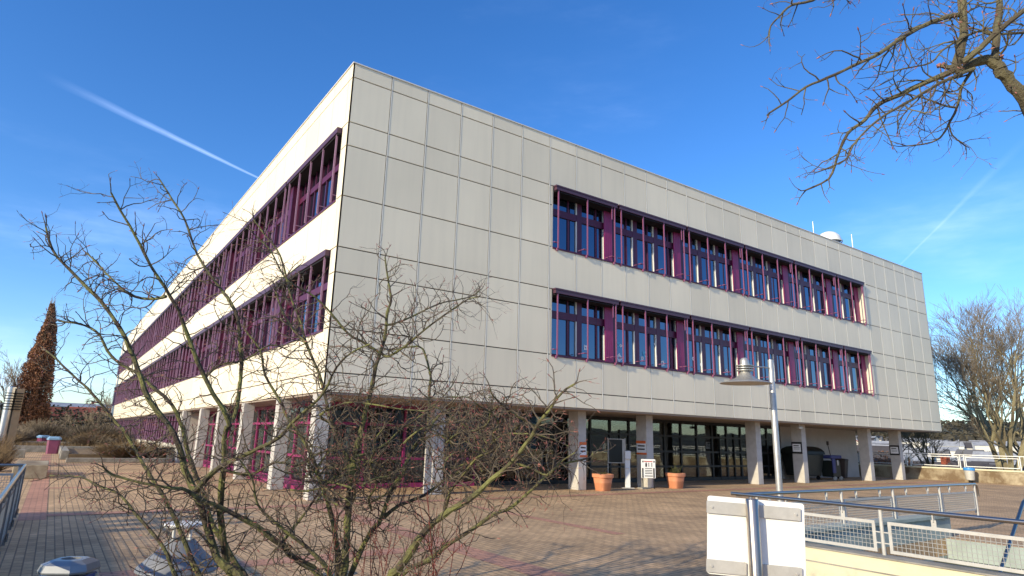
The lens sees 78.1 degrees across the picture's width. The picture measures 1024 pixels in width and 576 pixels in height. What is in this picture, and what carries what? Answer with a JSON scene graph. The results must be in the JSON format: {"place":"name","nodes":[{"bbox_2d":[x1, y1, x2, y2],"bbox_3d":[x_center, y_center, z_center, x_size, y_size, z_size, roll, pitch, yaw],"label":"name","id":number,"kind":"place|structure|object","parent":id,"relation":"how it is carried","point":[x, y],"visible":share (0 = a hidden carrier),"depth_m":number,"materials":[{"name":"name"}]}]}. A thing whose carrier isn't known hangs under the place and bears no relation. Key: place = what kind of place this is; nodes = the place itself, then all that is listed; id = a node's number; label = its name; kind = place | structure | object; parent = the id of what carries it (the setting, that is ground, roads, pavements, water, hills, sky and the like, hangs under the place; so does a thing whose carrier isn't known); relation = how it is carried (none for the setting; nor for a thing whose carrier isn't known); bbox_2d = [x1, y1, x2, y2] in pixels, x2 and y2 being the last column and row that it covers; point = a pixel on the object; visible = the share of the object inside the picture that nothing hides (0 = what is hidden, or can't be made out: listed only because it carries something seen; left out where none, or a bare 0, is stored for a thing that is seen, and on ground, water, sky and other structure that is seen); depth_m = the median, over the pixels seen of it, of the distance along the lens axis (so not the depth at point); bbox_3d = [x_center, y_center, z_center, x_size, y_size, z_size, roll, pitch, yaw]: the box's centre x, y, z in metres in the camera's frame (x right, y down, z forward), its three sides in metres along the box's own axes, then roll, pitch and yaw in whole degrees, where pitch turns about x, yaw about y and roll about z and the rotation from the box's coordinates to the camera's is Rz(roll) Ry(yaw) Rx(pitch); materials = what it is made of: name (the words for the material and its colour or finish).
{"place":"outdoors","nodes":[
{"label":"outdoors","id":0,"kind":"place"},
{"bbox_2d":[0,464,23,492],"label":"stair railing","id":1,"kind":"object","parent":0,"point":[10,474],"visible":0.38,"depth_m":11.08,"materials":[{"name":"silver metal"}]},
{"bbox_2d":[0,387,24,460],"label":"lamp pillar","id":2,"kind":"structure","parent":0,"point":[11,408],"depth_m":27.60,"materials":[{"name":"metal"}]},
{"bbox_2d":[0,452,1023,575],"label":"plaza paving","id":3,"kind":"structure","parent":0,"point":[665,534],"depth_m":11.95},
{"bbox_2d":[0,444,23,470],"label":"dry shrub","id":4,"kind":"object","parent":3,"relation":"on","point":[4,457],"visible":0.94,"depth_m":22.78,"materials":[{"name":"brown plant"}]},
{"bbox_2d":[0,432,23,459],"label":"dry shrub","id":5,"kind":"object","parent":3,"relation":"on","point":[7,445],"visible":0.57,"depth_m":26.14,"materials":[{"name":"brown plant"}]},
{"bbox_2d":[0,464,26,553],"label":"stair railing","id":6,"kind":"object","parent":3,"relation":"on","point":[10,494],"visible":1,"depth_m":8.33,"materials":[{"name":"silver metal"}]},
{"bbox_2d":[1,296,57,425],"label":"columnar tree","id":7,"kind":"object","parent":3,"relation":"on","point":[35,405],"visible":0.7,"depth_m":69.39,"materials":[{"name":"brown plant"}]},
{"bbox_2d":[12,460,48,478],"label":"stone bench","id":8,"kind":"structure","parent":3,"relation":"on","point":[37,467],"depth_m":20.00,"materials":[{"name":"stone"}]},
{"bbox_2d":[45,436,61,453],"bbox_3d":[-28.553,9.774,39.262,0.782,1.035,0.782,11,-16,-34],"label":"waste bin","id":9,"kind":"object","parent":3,"relation":"on","point":[53,444],"visible":1,"depth_m":39.00,"materials":[{"name":"pink plastic"}]},
{"bbox_2d":[14,445,97,451],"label":"planter kerb","id":10,"kind":"structure","parent":3,"relation":"on","point":[35,448],"depth_m":40.68,"materials":[{"name":"grey concrete"}]},
{"bbox_2d":[58,446,68,459],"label":"planter kerb","id":11,"kind":"structure","parent":3,"relation":"on","point":[64,453],"depth_m":32.31,"materials":[{"name":"grey concrete"}]},
{"bbox_2d":[37,556,100,575],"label":"waste bin","id":12,"kind":"object","parent":3,"relation":"on","point":[76,566],"visible":1,"depth_m":4.10,"materials":[{"name":"grey"}]},
{"bbox_2d":[65,458,172,462],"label":"planter kerb","id":13,"kind":"structure","parent":3,"relation":"on","point":[89,460],"depth_m":30.58,"materials":[{"name":"grey concrete"}]},
{"bbox_2d":[68,448,173,461],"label":"planting soil","id":14,"kind":"structure","parent":3,"relation":"on","point":[80,452],"depth_m":33.20,"materials":[{"name":"brown soil"}]},
{"bbox_2d":[16,424,40,440],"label":"dry shrub","id":15,"kind":"object","parent":14,"relation":"on","point":[31,435],"visible":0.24,"depth_m":47.94,"materials":[{"name":"plant"}]},
{"bbox_2d":[17,418,66,430],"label":"dry shrub","id":16,"kind":"object","parent":14,"relation":"on","point":[28,425],"visible":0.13,"depth_m":59.10,"materials":[{"name":"plant"}]},
{"bbox_2d":[17,422,70,440],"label":"dry shrub","id":17,"kind":"object","parent":14,"relation":"on","point":[51,431],"visible":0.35,"depth_m":56.03,"materials":[{"name":"brown plant"}]},
{"bbox_2d":[14,439,128,446],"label":"dry grass","id":18,"kind":"structure","parent":14,"relation":"on","point":[38,444],"depth_m":42.95,"materials":[{"name":"plant"}]},
{"bbox_2d":[65,432,115,445],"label":"dry shrub","id":19,"kind":"object","parent":14,"relation":"on","point":[73,442],"visible":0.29,"depth_m":44.52,"materials":[{"name":"brown plant"}]},
{"bbox_2d":[62,421,124,439],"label":"dry shrub","id":20,"kind":"object","parent":14,"relation":"on","point":[84,429],"visible":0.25,"depth_m":49.65,"materials":[{"name":"brown plant"}]},
{"bbox_2d":[71,433,118,445],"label":"dry shrub","id":21,"kind":"object","parent":14,"relation":"on","point":[94,439],"visible":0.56,"depth_m":44.45,"materials":[{"name":"plant"}]},
{"bbox_2d":[69,428,127,443],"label":"dry shrub","id":22,"kind":"object","parent":14,"relation":"on","point":[119,436],"visible":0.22,"depth_m":46.00,"materials":[{"name":"brown plant"}]},
{"bbox_2d":[88,437,174,457],"bbox_3d":[-20.400,8.647,34.191,4.566,1.108,4.556,11,-16,-34],"label":"dry shrub","id":23,"kind":"object","parent":14,"relation":"on","point":[116,453],"visible":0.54,"depth_m":33.19,"materials":[{"name":"brown plant"}]},
{"bbox_2d":[134,521,218,575],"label":"cone vent","id":24,"kind":"object","parent":3,"relation":"on","point":[165,571],"visible":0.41,"depth_m":6.14,"materials":[{"name":"grey paint"}]},
{"bbox_2d":[17,454,957,575],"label":"paving bands","id":25,"kind":"object","parent":3,"relation":"on","point":[34,506],"visible":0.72,"depth_m":11.94,"materials":[{"name":"concrete"}]},
{"bbox_2d":[111,62,941,500],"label":"school building","id":26,"kind":"structure","parent":3,"relation":"on","point":[573,248],"depth_m":23.03,"materials":[{"name":"white"}]},
{"bbox_2d":[137,416,148,439],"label":"window","id":27,"kind":"structure","parent":26,"relation":"in","point":[145,422],"depth_m":49.63,"materials":[{"name":"purple"}]},
{"bbox_2d":[139,328,149,356],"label":"window","id":28,"kind":"structure","parent":26,"relation":"in","point":[145,334],"depth_m":56.47,"materials":[{"name":"purple"}]},
{"bbox_2d":[144,415,157,440],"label":"window","id":29,"kind":"structure","parent":26,"relation":"in","point":[151,426],"depth_m":45.84,"materials":[{"name":"purple"}]},
{"bbox_2d":[145,319,157,351],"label":"window","id":30,"kind":"structure","parent":26,"relation":"in","point":[152,326],"depth_m":52.34,"materials":[{"name":"purple"}]},
{"bbox_2d":[146,360,159,391],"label":"window","id":31,"kind":"structure","parent":26,"relation":"in","point":[153,368],"depth_m":47.12,"materials":[{"name":"purple"}]},
{"bbox_2d":[153,310,166,344],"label":"window","id":32,"kind":"structure","parent":26,"relation":"in","point":[160,319],"depth_m":48.38,"materials":[{"name":"purple"}]},
{"bbox_2d":[153,414,168,441],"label":"window","id":33,"kind":"structure","parent":26,"relation":"in","point":[157,434],"depth_m":42.10,"materials":[{"name":"purple"}]},
{"bbox_2d":[154,353,169,388],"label":"window","id":34,"kind":"structure","parent":26,"relation":"in","point":[162,360],"depth_m":43.47,"materials":[{"name":"purple"}]},
{"bbox_2d":[162,298,176,336],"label":"window","id":35,"kind":"structure","parent":26,"relation":"in","point":[170,315],"depth_m":44.41,"materials":[{"name":"purple"}]},
{"bbox_2d":[163,412,180,444],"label":"window","id":36,"kind":"structure","parent":26,"relation":"in","point":[172,417],"depth_m":38.10,"materials":[{"name":"purple"}]},
{"bbox_2d":[163,345,181,386],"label":"window","id":37,"kind":"structure","parent":26,"relation":"in","point":[176,350],"depth_m":39.47,"materials":[{"name":"purple"}]},
{"bbox_2d":[172,284,190,330],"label":"window","id":38,"kind":"structure","parent":26,"relation":"in","point":[182,302],"depth_m":40.32,"materials":[{"name":"purple"}]},
{"bbox_2d":[175,335,197,382],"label":"window","id":39,"kind":"structure","parent":26,"relation":"in","point":[187,355],"depth_m":35.74,"materials":[{"name":"purple"}]},
{"bbox_2d":[185,268,206,319],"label":"window","id":40,"kind":"structure","parent":26,"relation":"in","point":[202,275],"depth_m":36.48,"materials":[{"name":"purple"}]},
{"bbox_2d":[190,322,217,376],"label":"window","id":41,"kind":"structure","parent":26,"relation":"in","point":[202,343],"depth_m":31.58,"materials":[{"name":"purple"}]},
{"bbox_2d":[200,247,227,307],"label":"window","id":42,"kind":"structure","parent":26,"relation":"in","point":[211,289],"depth_m":32.32,"materials":[{"name":"purple"}]},
{"bbox_2d":[209,306,243,369],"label":"window","id":43,"kind":"structure","parent":26,"relation":"in","point":[220,337],"depth_m":27.73,"materials":[{"name":"purple"}]},
{"bbox_2d":[221,219,254,289],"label":"window","id":44,"kind":"structure","parent":26,"relation":"in","point":[234,260],"depth_m":28.38,"materials":[{"name":"purple"}]},
{"bbox_2d":[235,284,279,360],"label":"window","id":45,"kind":"structure","parent":26,"relation":"in","point":[269,305],"depth_m":23.16,"materials":[{"name":"purple"}]},
{"bbox_2d":[247,181,291,269],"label":"window","id":46,"kind":"structure","parent":26,"relation":"in","point":[277,203],"depth_m":23.97,"materials":[{"name":"purple"}]},
{"bbox_2d":[270,249,330,347],"bbox_3d":[-6.303,0.496,19.008,0.530,2.228,5.005,11,-16,-34],"label":"window","id":47,"kind":"structure","parent":26,"relation":"in","point":[321,261],"depth_m":18.90,"materials":[{"name":"purple"}]},
{"bbox_2d":[283,127,342,239],"bbox_3d":[-6.210,-3.049,19.858,0.530,2.238,5.005,11,-16,-34],"label":"window","id":48,"kind":"structure","parent":26,"relation":"in","point":[314,184],"depth_m":20.13,"materials":[{"name":"purple"}]},
{"bbox_2d":[552,184,617,264],"bbox_3d":[2.542,-2.154,22.484,3.025,2.328,0.590,11,-16,-34],"label":"window","id":49,"kind":"structure","parent":26,"relation":"in","point":[582,222],"depth_m":22.71,"materials":[{"name":"pink"}]},
{"bbox_2d":[551,288,619,364],"bbox_3d":[2.448,1.392,21.635,3.025,2.318,0.590,11,-16,-34],"label":"window","id":50,"kind":"structure","parent":26,"relation":"in","point":[579,319],"depth_m":21.82,"materials":[{"name":"purple"}]},
{"bbox_2d":[636,441,646,454],"bbox_3d":[4.806,5.922,23.405,0.014,0.500,0.510,11,-16,-34],"label":"notice sign","id":51,"kind":"object","parent":26,"relation":"attached to","point":[641,447],"visible":1,"depth_m":23.39,"materials":[{"name":"white paper"}]},
{"bbox_2d":[612,204,686,281],"bbox_3d":[5.325,-1.623,24.391,3.855,2.328,0.590,11,-16,-34],"label":"window","id":52,"kind":"structure","parent":26,"relation":"in","point":[646,241],"depth_m":24.57,"materials":[{"name":"purple"}]},
{"bbox_2d":[613,301,689,373],"bbox_3d":[5.231,1.922,23.541,3.855,2.318,0.590,11,-16,-34],"label":"window","id":53,"kind":"structure","parent":26,"relation":"in","point":[639,327],"depth_m":23.73,"materials":[{"name":"purple"}]},
{"bbox_2d":[680,226,744,295],"bbox_3d":[8.446,-1.029,26.529,3.855,2.328,0.590,11,-16,-34],"label":"window","id":54,"kind":"structure","parent":26,"relation":"in","point":[710,259],"depth_m":26.71,"materials":[{"name":"pink"}]},
{"bbox_2d":[683,315,749,378],"bbox_3d":[8.353,2.517,25.680,3.855,2.318,0.590,11,-16,-34],"label":"window","id":55,"kind":"structure","parent":26,"relation":"in","point":[717,345],"depth_m":25.80,"materials":[{"name":"pink"}]},
{"bbox_2d":[738,244,794,307],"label":"window","id":56,"kind":"structure","parent":26,"relation":"in","point":[765,272],"depth_m":28.88,"materials":[{"name":"pink"}]},
{"bbox_2d":[743,327,801,387],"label":"window","id":57,"kind":"structure","parent":26,"relation":"in","point":[764,345],"depth_m":28.09,"materials":[{"name":"pink"}]},
{"bbox_2d":[791,442,802,453],"bbox_3d":[13.179,7.394,29.187,0.036,0.520,0.500,11,-16,-34],"label":"notice sign","id":58,"kind":"object","parent":26,"relation":"attached to","point":[796,447],"visible":1,"depth_m":29.16,"materials":[{"name":"white"}]},
{"bbox_2d":[787,260,838,318],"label":"window","id":59,"kind":"structure","parent":26,"relation":"in","point":[812,287],"depth_m":31.01,"materials":[{"name":"pink"}]},
{"bbox_2d":[793,337,845,392],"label":"window","id":60,"kind":"structure","parent":26,"relation":"in","point":[818,359],"depth_m":30.16,"materials":[{"name":"pink"}]},
{"bbox_2d":[820,231,842,242],"bbox_3d":[17.604,-2.387,35.001,1.376,1.503,1.376,11,-16,-34],"label":"roof ventilator","id":61,"kind":"object","parent":26,"relation":"on","point":[835,236],"visible":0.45,"depth_m":34.58,"materials":[{"name":"white paint"}]},
{"bbox_2d":[830,274,866,325],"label":"window","id":62,"kind":"structure","parent":26,"relation":"in","point":[846,287],"depth_m":32.90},
{"bbox_2d":[837,345,874,395],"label":"window","id":63,"kind":"structure","parent":26,"relation":"in","point":[853,358],"depth_m":32.06,"materials":[{"name":"purple"}]},
{"bbox_2d":[592,472,613,490],"bbox_3d":[3.061,6.500,21.249,0.620,0.622,0.620,10,-16,-32],"label":"planter pot","id":64,"kind":"object","parent":3,"relation":"on","point":[602,481],"visible":0.96,"depth_m":21.04,"materials":[{"name":"ceramic"}]},
{"bbox_2d":[607,438,625,473],"bbox_3d":[3.926,6.516,23.641,0.696,1.750,0.090,3,-14,-5],"label":"display case","id":65,"kind":"object","parent":3,"relation":"on","point":[615,453],"visible":0.77,"depth_m":23.70,"materials":[{"name":"black metal"}]},
{"bbox_2d":[621,451,634,488],"bbox_3d":[4.178,6.559,22.826,0.440,1.300,0.360,2,-13,0],"label":"hand sanitiser stand","id":66,"kind":"object","parent":3,"relation":"on","point":[627,456],"visible":1,"depth_m":22.78,"materials":[{"name":"white paint"}]},
{"bbox_2d":[641,459,655,488],"bbox_3d":[4.911,6.692,22.715,0.533,1.026,0.076,3,-14,-7],"label":"notice board","id":67,"kind":"object","parent":3,"relation":"on","point":[648,469],"visible":0.98,"depth_m":22.71,"materials":[{"name":"white"}]},
{"bbox_2d":[665,463,685,488],"bbox_3d":[6.040,6.936,23.318,0.620,0.891,0.620,9,-16,-30],"label":"planter pot","id":68,"kind":"object","parent":3,"relation":"on","point":[675,479],"visible":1,"depth_m":23.09,"materials":[{"name":"ceramic"}]},
{"bbox_2d":[720,358,783,501],"bbox_3d":[6.098,3.591,15.642,1.741,3.820,1.254,3,-14,-7],"label":"street lamp","id":69,"kind":"object","parent":3,"relation":"on","point":[745,377],"visible":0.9,"depth_m":16.10,"materials":[{"name":"metal"}]},
{"bbox_2d":[706,496,805,575],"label":"sign post","id":70,"kind":"object","parent":3,"relation":"on","point":[750,537],"visible":1,"depth_m":4.53,"materials":[{"name":"silver metal"}]},
{"bbox_2d":[780,446,824,479],"bbox_3d":[14.788,8.875,32.039,2.000,1.627,1.300,11,-16,-34],"label":"wheeled container","id":71,"kind":"object","parent":3,"relation":"on","point":[815,455],"visible":0.5,"depth_m":31.76,"materials":[{"name":"black plastic"}]},
{"bbox_2d":[822,441,842,479],"bbox_3d":[16.403,8.890,32.547,1.300,1.917,0.757,13,-18,-39],"label":"cleaning cart","id":72,"kind":"object","parent":3,"relation":"on","point":[831,468],"visible":0.9,"depth_m":32.24,"materials":[{"name":"blue plastic"}]},
{"bbox_2d":[830,458,847,478],"bbox_3d":[17.399,9.551,33.413,0.752,1.086,0.634,-11,-18,42],"label":"wheeled bin","id":73,"kind":"object","parent":3,"relation":"on","point":[844,467],"visible":0.53,"depth_m":33.15,"materials":[{"name":"brown plastic"}]},
{"bbox_2d":[740,0,1023,205],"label":"bare tree","id":74,"kind":"object","parent":3,"relation":"on","point":[1004,75],"visible":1,"depth_m":5.28,"materials":[{"name":"brown plant"}]},
{"bbox_2d":[805,542,1023,575],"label":"parapet wall","id":75,"kind":"structure","parent":3,"relation":"on","point":[824,560],"depth_m":7.02,"materials":[{"name":"beige paint"}]},
{"bbox_2d":[731,492,1023,573],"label":"stair railing","id":76,"kind":"object","parent":75,"relation":"on","point":[934,527],"visible":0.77,"depth_m":6.90,"materials":[{"name":"silver metal"}]},
{"bbox_2d":[858,463,1023,484],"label":"parapet wall","id":77,"kind":"structure","parent":3,"relation":"on","point":[1010,477],"depth_m":34.44,"materials":[{"name":"concrete"}]},
{"bbox_2d":[857,451,1023,470],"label":"terrace railing","id":78,"kind":"object","parent":77,"relation":"on","point":[1019,459],"visible":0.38,"depth_m":34.54,"materials":[{"name":"metal"}]},
{"bbox_2d":[963,467,974,482],"bbox_3d":[24.042,9.820,33.134,0.540,0.780,0.540,11,-16,-34],"label":"waste bin","id":79,"kind":"object","parent":3,"relation":"on","point":[969,472],"visible":1,"depth_m":32.98,"materials":[{"name":"white plastic"}]},
{"bbox_2d":[946,538,1023,568],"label":"stair well lining","id":80,"kind":"object","parent":3,"relation":"in","point":[994,548],"visible":0.5,"depth_m":11.34,"materials":[{"name":"concrete"}]},
{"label":"planting bed","id":81,"kind":"structure","parent":3,"relation":"on","visible":0},
{"bbox_2d":[17,158,614,575],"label":"bare shrub","id":82,"kind":"object","parent":81,"relation":"on","point":[199,495],"visible":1,"depth_m":5.06,"materials":[{"name":"brown plant"}]},
{"bbox_2d":[313,476,491,575],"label":"red stemmed shrub","id":83,"kind":"object","parent":81,"relation":"on","point":[386,559],"visible":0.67,"depth_m":4.96,"materials":[{"name":"red plant"}]},
{"bbox_2d":[0,402,1023,574],"bbox_3d":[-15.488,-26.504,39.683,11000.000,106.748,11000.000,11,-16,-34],"label":"ground","id":84,"kind":"structure","parent":0,"point":[933,561],"depth_m":11.15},
{"bbox_2d":[0,351,24,399],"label":"bare tree","id":85,"kind":"object","parent":84,"relation":"on","point":[13,378],"visible":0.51,"depth_m":79.33,"materials":[{"name":"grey plant"}]},
{"bbox_2d":[0,400,115,429],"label":"winter scrub","id":86,"kind":"object","parent":84,"relation":"on","point":[78,417],"visible":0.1,"depth_m":76.07,"materials":[{"name":"plant"}]},
{"bbox_2d":[50,402,110,407],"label":"house","id":87,"kind":"structure","parent":84,"relation":"on","point":[61,404],"depth_m":156.75,"materials":[{"name":"white tile"}]},
{"bbox_2d":[50,406,110,424],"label":"house","id":88,"kind":"structure","parent":84,"relation":"on","point":[53,410],"depth_m":115.63,"materials":[{"name":"brick"}]},
{"bbox_2d":[52,410,110,429],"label":"bush","id":89,"kind":"object","parent":84,"relation":"on","point":[92,420],"visible":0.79,"depth_m":62.20,"materials":[{"name":"brown plant"}]},
{"bbox_2d":[83,393,112,420],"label":"bare tree","id":90,"kind":"object","parent":84,"relation":"on","point":[108,404],"visible":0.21,"depth_m":92.85,"materials":[{"name":"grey plant"}]},
{"bbox_2d":[857,445,890,463],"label":"house","id":91,"kind":"structure","parent":84,"relation":"on","point":[880,448],"depth_m":67.87,"materials":[{"name":"tile"}]},
{"bbox_2d":[805,515,951,560],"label":"stair well wall","id":92,"kind":"structure","parent":84,"relation":"on","point":[942,522],"depth_m":10.66,"materials":[{"name":"concrete"}]},
{"bbox_2d":[737,483,979,527],"bbox_3d":[6.478,3.808,10.996,8.264,0.653,0.060,11,-16,-34],"label":"stair railing","id":93,"kind":"object","parent":92,"relation":"on","point":[895,501],"visible":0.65,"depth_m":11.19,"materials":[{"name":"silver metal"}]},
{"bbox_2d":[858,451,919,465],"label":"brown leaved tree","id":94,"kind":"object","parent":84,"relation":"on","point":[886,462],"visible":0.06,"depth_m":64.01,"materials":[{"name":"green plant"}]},
{"bbox_2d":[855,431,950,465],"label":"bare tree","id":95,"kind":"object","parent":84,"relation":"on","point":[908,446],"visible":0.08,"depth_m":47.85,"materials":[{"name":"brown plant"}]},
{"bbox_2d":[882,423,967,466],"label":"bare tree","id":96,"kind":"object","parent":84,"relation":"on","point":[917,434],"visible":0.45,"depth_m":41.16,"materials":[{"name":"brown plant"}]},
{"bbox_2d":[871,419,1020,441],"bbox_3d":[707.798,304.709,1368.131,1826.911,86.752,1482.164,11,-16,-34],"label":"distant wood","id":97,"kind":"object","parent":84,"relation":"on","point":[1017,437],"visible":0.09,"depth_m":901.51,"materials":[{"name":"plant"}]},
{"bbox_2d":[929,441,964,448],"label":"house","id":98,"kind":"structure","parent":84,"relation":"on","point":[952,444],"depth_m":412.70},
{"bbox_2d":[911,457,1023,470],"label":"house","id":99,"kind":"structure","parent":84,"relation":"on","point":[944,462],"depth_m":63.99,"materials":[{"name":"tile"}]},
{"bbox_2d":[954,449,983,456],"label":"house","id":100,"kind":"structure","parent":84,"relation":"on","point":[966,452],"depth_m":346.94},
{"bbox_2d":[918,284,1023,470],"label":"bare tree","id":101,"kind":"object","parent":84,"relation":"on","point":[971,367],"visible":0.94,"depth_m":43.83,"materials":[{"name":"brown plant"}]},
{"bbox_2d":[950,457,994,461],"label":"house","id":102,"kind":"structure","parent":84,"relation":"on","point":[981,459],"depth_m":248.86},
{"bbox_2d":[971,442,998,451],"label":"house","id":103,"kind":"structure","parent":84,"relation":"on","point":[984,446],"depth_m":420.99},
{"bbox_2d":[950,386,1019,455],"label":"bare tree","id":104,"kind":"object","parent":84,"relation":"on","point":[1015,443],"visible":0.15,"depth_m":51.47,"materials":[{"name":"brown plant"}]},
{"bbox_2d":[972,451,1013,457],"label":"house","id":105,"kind":"structure","parent":84,"relation":"on","point":[981,453],"depth_m":310.14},
{"bbox_2d":[0,0,1023,422],"label":"sky","id":106,"kind":"structure","parent":0,"point":[207,93],"materials":[{"name":"blue"}]},
{"bbox_3d":[6.686,5.320,8.370,6.140,2.900,3.640,11,-16,-34],"label":"stair cheek wall","id":107,"kind":"object","parent":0,"visible":0},
{"bbox_2d":[998,499,1023,571],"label":"stair handrail","id":108,"kind":"object","parent":107,"relation":"on","point":[1018,516],"visible":0.62,"depth_m":9.89,"materials":[{"name":"blue metal"}]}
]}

